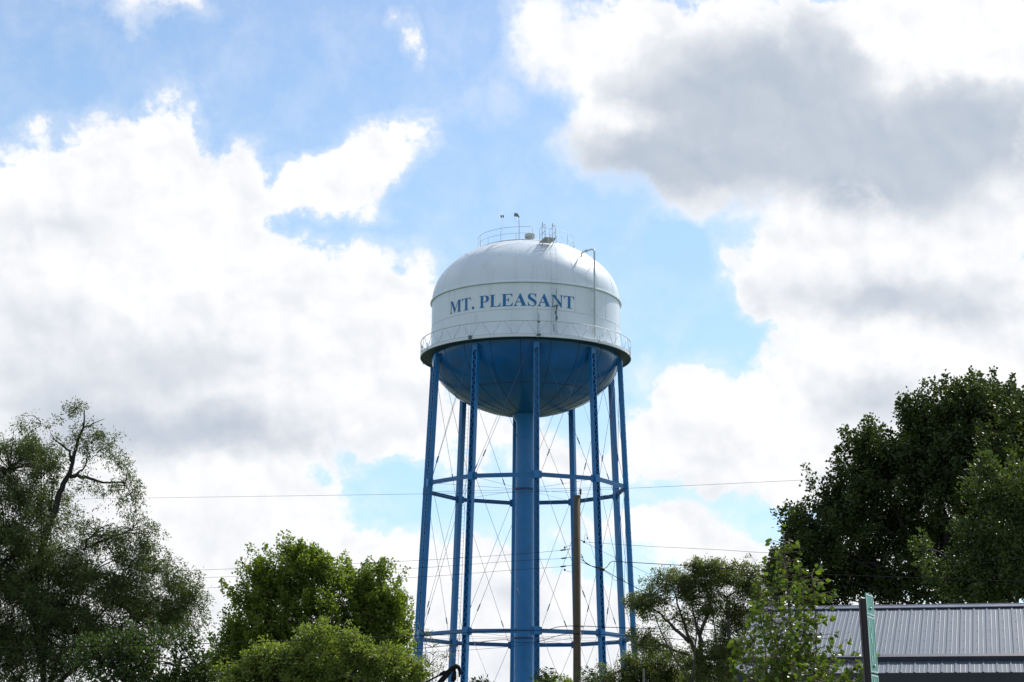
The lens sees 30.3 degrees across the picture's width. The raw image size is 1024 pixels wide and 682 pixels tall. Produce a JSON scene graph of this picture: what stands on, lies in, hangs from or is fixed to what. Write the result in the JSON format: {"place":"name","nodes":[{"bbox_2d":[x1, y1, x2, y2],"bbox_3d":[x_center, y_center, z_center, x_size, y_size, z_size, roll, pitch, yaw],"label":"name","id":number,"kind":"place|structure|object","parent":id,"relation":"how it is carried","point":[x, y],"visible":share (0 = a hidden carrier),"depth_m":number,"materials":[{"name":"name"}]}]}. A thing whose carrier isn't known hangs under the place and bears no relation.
{"place":"outdoors","nodes":[
{"label":"outdoors","id":0,"kind":"place"},
{"bbox_2d":[409,623,457,681],"bbox_3d":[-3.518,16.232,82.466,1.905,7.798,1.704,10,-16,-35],"label":"wispy sapling","id":1,"kind":"object","parent":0,"point":[431,638],"visible":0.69,"depth_m":82.96,"materials":[{"name":"green plant"}]},
{"bbox_2d":[470,673,493,681],"bbox_3d":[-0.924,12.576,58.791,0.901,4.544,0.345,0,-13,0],"label":"sumac","id":2,"kind":"object","parent":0,"point":[474,680],"visible":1,"depth_m":59.14,"materials":[{"name":"green plant"}]},
{"bbox_2d":[0,0,1023,681],"label":"sky","id":3,"kind":"structure","parent":0,"point":[229,229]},
{"bbox_2d":[413,213,637,681],"bbox_3d":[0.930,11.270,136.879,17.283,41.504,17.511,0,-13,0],"label":"water tower","id":4,"kind":"structure","parent":0,"point":[525,333],"depth_m":134.34,"materials":[{"name":"blue metal"}]},
{"bbox_2d":[529,666,558,681],"bbox_3d":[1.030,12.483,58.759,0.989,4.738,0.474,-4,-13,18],"label":"sumac","id":5,"kind":"object","parent":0,"point":[545,675],"visible":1,"depth_m":59.18,"materials":[{"name":"green plant"}]},
{"bbox_2d":[574,665,597,681],"bbox_3d":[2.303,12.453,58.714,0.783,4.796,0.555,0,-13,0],"label":"sumac","id":6,"kind":"object","parent":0,"point":[590,674],"visible":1,"depth_m":59.23,"materials":[{"name":"green plant"}]},
{"bbox_2d":[735,603,1023,681],"bbox_3d":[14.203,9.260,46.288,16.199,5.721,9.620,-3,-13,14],"label":"house","id":7,"kind":"structure","parent":0,"point":[979,642],"depth_m":45.05,"materials":[{"name":"metal"}]},
{"label":"ground","id":8,"kind":"structure","parent":0,"visible":0},
{"bbox_2d":[0,396,214,681],"bbox_3d":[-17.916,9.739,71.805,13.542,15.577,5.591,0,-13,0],"label":"willow tree","id":9,"kind":"object","parent":8,"relation":"on","point":[27,572],"visible":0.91,"depth_m":71.49,"materials":[{"name":"green plant"}]},
{"bbox_2d":[57,617,235,681],"bbox_3d":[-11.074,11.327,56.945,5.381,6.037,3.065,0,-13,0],"label":"shrub","id":10,"kind":"object","parent":8,"relation":"on","point":[141,670],"visible":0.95,"depth_m":57.03,"materials":[{"name":"green plant"}]},
{"bbox_2d":[201,529,423,681],"bbox_3d":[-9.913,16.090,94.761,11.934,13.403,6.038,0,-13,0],"label":"broadleaf tree","id":11,"kind":"object","parent":8,"relation":"on","point":[376,608],"visible":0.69,"depth_m":94.90,"materials":[{"name":"green plant"}]},
{"bbox_2d":[213,615,435,681],"bbox_3d":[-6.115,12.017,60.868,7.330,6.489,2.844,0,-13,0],"label":"young tree","id":12,"kind":"object","parent":8,"relation":"on","point":[364,659],"visible":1,"depth_m":60.90,"materials":[{"name":"green plant"}]},
{"bbox_2d":[425,664,461,681],"bbox_3d":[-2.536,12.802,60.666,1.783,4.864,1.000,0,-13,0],"label":"loader boom","id":13,"kind":"object","parent":8,"relation":"on","point":[445,675],"visible":1,"depth_m":61.08,"materials":[{"name":"metal"}]},
{"bbox_2d":[533,672,573,681],"bbox_3d":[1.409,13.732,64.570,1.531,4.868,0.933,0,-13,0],"label":"shrub","id":14,"kind":"object","parent":8,"relation":"on","point":[563,679],"visible":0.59,"depth_m":64.95,"materials":[{"name":"green plant"}]},
{"bbox_2d":[560,489,587,681],"bbox_3d":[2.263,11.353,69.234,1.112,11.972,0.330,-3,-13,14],"label":"utility pole","id":15,"kind":"object","parent":8,"relation":"on","point":[577,557],"visible":1,"depth_m":69.64,"materials":[{"name":"brown wood"}]},
{"bbox_2d":[0,638,571,668],"bbox_3d":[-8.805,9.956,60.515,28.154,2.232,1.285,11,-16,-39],"label":"cable","id":16,"kind":"object","parent":15,"relation":"attached to","point":[278,661],"visible":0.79,"depth_m":60.36,"materials":[{"name":"metal"}]},
{"bbox_2d":[92,567,551,591],"bbox_3d":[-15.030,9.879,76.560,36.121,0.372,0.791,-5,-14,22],"label":"power line","id":17,"kind":"object","parent":15,"relation":"attached to","point":[377,579],"visible":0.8,"depth_m":72.09,"materials":[{"name":"metal"}]},
{"bbox_2d":[133,558,560,579],"bbox_3d":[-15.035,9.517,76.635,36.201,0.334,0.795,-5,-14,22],"label":"power line","id":18,"kind":"object","parent":15,"relation":"attached to","point":[374,570],"visible":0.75,"depth_m":72.28,"materials":[{"name":"metal"}]},
{"bbox_2d":[0,633,728,659],"bbox_3d":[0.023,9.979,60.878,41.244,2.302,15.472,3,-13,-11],"label":"cable","id":19,"kind":"object","parent":15,"relation":"attached to","point":[349,653],"visible":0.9,"depth_m":60.04,"materials":[{"name":"metal"}]},
{"bbox_2d":[0,626,737,647],"bbox_3d":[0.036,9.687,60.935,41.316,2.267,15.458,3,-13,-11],"label":"cable","id":20,"kind":"object","parent":15,"relation":"attached to","point":[359,638],"visible":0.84,"depth_m":64.10,"materials":[{"name":"metal"}]},
{"bbox_2d":[190,550,559,570],"bbox_3d":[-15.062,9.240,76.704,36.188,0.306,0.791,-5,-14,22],"label":"power line","id":21,"kind":"object","parent":15,"relation":"attached to","point":[379,562],"visible":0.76,"depth_m":71.99,"materials":[{"name":"metal"}]},
{"bbox_2d":[54,468,1021,499],"bbox_3d":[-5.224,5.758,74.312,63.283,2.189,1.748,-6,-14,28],"label":"power line","id":22,"kind":"object","parent":15,"relation":"attached to","point":[573,490],"visible":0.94,"depth_m":70.60,"materials":[{"name":"metal"}]},
{"bbox_2d":[581,554,739,636],"bbox_3d":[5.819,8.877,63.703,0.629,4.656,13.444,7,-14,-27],"label":"cable","id":23,"kind":"object","parent":15,"relation":"attached to","point":[658,598],"visible":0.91,"depth_m":65.95,"materials":[{"name":"metal"}]},
{"bbox_2d":[586,543,744,624],"bbox_3d":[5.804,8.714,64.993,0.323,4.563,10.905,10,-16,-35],"label":"cable","id":24,"kind":"object","parent":15,"relation":"attached to","point":[663,581],"visible":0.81,"depth_m":65.66,"materials":[{"name":"metal"}]},
{"bbox_2d":[581,559,1023,581],"bbox_3d":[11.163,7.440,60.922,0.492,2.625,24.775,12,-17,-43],"label":"cable","id":25,"kind":"object","parent":15,"relation":"attached to","point":[814,573],"visible":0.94,"depth_m":61.94,"materials":[{"name":"metal"}]},
{"bbox_2d":[590,542,1023,558],"bbox_3d":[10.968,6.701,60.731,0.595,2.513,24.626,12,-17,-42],"label":"power line","id":26,"kind":"object","parent":15,"relation":"attached to","point":[813,554],"visible":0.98,"depth_m":61.45,"materials":[{"name":"metal"}]},
{"bbox_2d":[581,640,737,681],"bbox_3d":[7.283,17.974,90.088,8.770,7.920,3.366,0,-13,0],"label":"thicket","id":27,"kind":"object","parent":8,"relation":"on","point":[658,670],"visible":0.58,"depth_m":90.43,"materials":[{"name":"green plant"}]},
{"bbox_2d":[620,553,778,681],"bbox_3d":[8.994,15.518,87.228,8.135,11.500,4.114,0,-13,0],"label":"elm tree","id":28,"kind":"object","parent":8,"relation":"on","point":[718,653],"visible":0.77,"depth_m":87.21,"materials":[{"name":"green plant"}]},
{"bbox_2d":[727,524,851,681],"bbox_3d":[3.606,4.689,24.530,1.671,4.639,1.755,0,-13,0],"label":"pear tree","id":29,"kind":"object","parent":8,"relation":"on","point":[785,664],"visible":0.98,"depth_m":24.77,"materials":[{"name":"green plant"}]},
{"bbox_2d":[806,651,879,681],"bbox_3d":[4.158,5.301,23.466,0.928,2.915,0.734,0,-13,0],"label":"pear sapling","id":30,"kind":"object","parent":8,"relation":"on","point":[847,673],"visible":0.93,"depth_m":23.74,"materials":[{"name":"green plant"}]},
{"bbox_2d":[858,593,878,681],"bbox_3d":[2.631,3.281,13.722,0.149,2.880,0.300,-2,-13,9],"label":"street sign","id":31,"kind":"object","parent":8,"relation":"on","point":[868,640],"visible":1,"depth_m":13.89,"materials":[{"name":"metal"}]},
{"bbox_2d":[757,365,1023,605],"bbox_3d":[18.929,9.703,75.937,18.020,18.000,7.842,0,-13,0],"label":"maple tree","id":32,"kind":"object","parent":8,"relation":"on","point":[956,426],"visible":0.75,"depth_m":75.82,"materials":[{"name":"green plant"}]},
{"bbox_2d":[907,448,1023,603],"bbox_3d":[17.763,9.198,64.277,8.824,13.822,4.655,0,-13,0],"label":"maple tree","id":33,"kind":"object","parent":8,"relation":"on","point":[1003,546],"visible":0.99,"depth_m":63.80,"materials":[{"name":"green plant"}]}
]}

